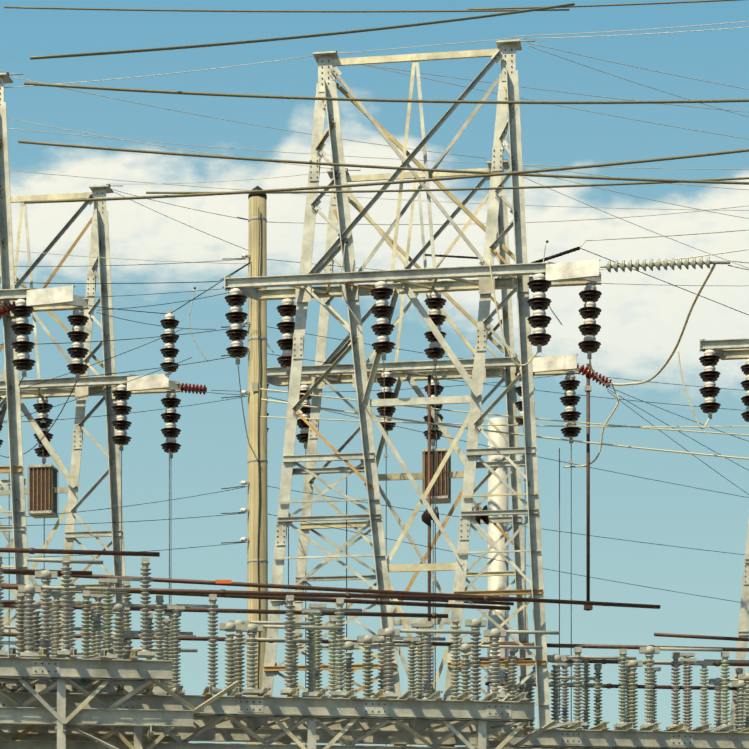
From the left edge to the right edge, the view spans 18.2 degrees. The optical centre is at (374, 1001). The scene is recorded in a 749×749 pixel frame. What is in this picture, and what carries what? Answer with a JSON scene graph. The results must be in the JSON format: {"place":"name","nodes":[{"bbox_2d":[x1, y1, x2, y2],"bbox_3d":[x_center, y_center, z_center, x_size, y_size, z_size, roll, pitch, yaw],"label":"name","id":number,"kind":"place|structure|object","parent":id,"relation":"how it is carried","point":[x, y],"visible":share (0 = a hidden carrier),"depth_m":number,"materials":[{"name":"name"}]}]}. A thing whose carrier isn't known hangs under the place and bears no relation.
{"place":"outdoors","nodes":[
{"label":"outdoors","id":0,"kind":"place"},
{"bbox_2d":[0,0,748,746],"label":"sky","id":1,"kind":"structure","parent":0,"point":[641,325],"materials":[{"name":"blue"}]},
{"bbox_2d":[0,0,748,602],"bbox_3d":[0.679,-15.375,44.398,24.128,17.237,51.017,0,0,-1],"label":"conductors","id":2,"kind":"object","parent":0,"point":[482,174],"visible":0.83,"depth_m":23.90,"materials":[{"name":"metal"}]},
{"label":"ground","id":3,"kind":"structure","parent":0,"visible":0},
{"bbox_2d":[0,72,88,656],"bbox_3d":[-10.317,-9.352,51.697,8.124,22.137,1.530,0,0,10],"label":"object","id":4,"kind":"object","parent":3,"relation":"on","point":[28,302],"visible":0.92,"depth_m":51.28,"materials":[{"name":"metal"}]},
{"bbox_2d":[0,184,180,657],"bbox_3d":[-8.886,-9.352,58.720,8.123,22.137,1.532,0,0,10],"label":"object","id":5,"kind":"object","parent":3,"relation":"on","point":[43,490],"visible":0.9,"depth_m":58.44,"materials":[{"name":"metal"}]},
{"bbox_2d":[0,647,748,748],"bbox_3d":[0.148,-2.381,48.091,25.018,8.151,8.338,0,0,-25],"label":"steel support structure","id":6,"kind":"object","parent":3,"relation":"on","point":[132,702],"visible":1,"depth_m":44.72,"materials":[{"name":"grey metal"}]},
{"bbox_2d":[0,448,748,731],"bbox_3d":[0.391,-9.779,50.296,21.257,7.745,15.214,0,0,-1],"label":"electrical insulators","id":7,"kind":"object","parent":6,"relation":"on","point":[48,635],"visible":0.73,"depth_m":47.04,"materials":[{"name":"ceramic"}]},
{"bbox_2d":[240,186,508,743],"bbox_3d":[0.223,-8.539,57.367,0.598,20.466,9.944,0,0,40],"label":"poles","id":8,"kind":"object","parent":3,"relation":"on","point":[257,538],"visible":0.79,"depth_m":53.67,"materials":[{"name":"wood"},{"name":"dark wire"},{"name":"cast aluminium"}]},
{"bbox_2d":[224,39,601,747],"bbox_3d":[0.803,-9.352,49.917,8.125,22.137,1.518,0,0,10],"label":"transmission tower","id":9,"kind":"structure","parent":3,"relation":"on","point":[520,281],"depth_m":49.87,"materials":[{"name":"metal"}]},
{"bbox_2d":[0,229,748,745],"bbox_3d":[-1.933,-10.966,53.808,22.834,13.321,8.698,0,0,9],"label":"power cables","id":10,"kind":"object","parent":9,"relation":"attached to","point":[170,351],"visible":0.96,"depth_m":56.52,"materials":[{"name":"metal"}]},
{"bbox_2d":[267,159,581,746],"bbox_3d":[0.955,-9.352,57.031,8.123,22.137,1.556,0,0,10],"label":"transmission tower","id":11,"kind":"structure","parent":3,"relation":"on","point":[506,368],"depth_m":56.95,"materials":[{"name":"metal"}]},
{"bbox_2d":[699,338,748,731],"bbox_3d":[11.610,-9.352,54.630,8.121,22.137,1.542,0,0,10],"label":"transmission tower","id":12,"kind":"structure","parent":3,"relation":"on","point":[714,351],"depth_m":55.06,"materials":[{"name":"metal"}]}
]}

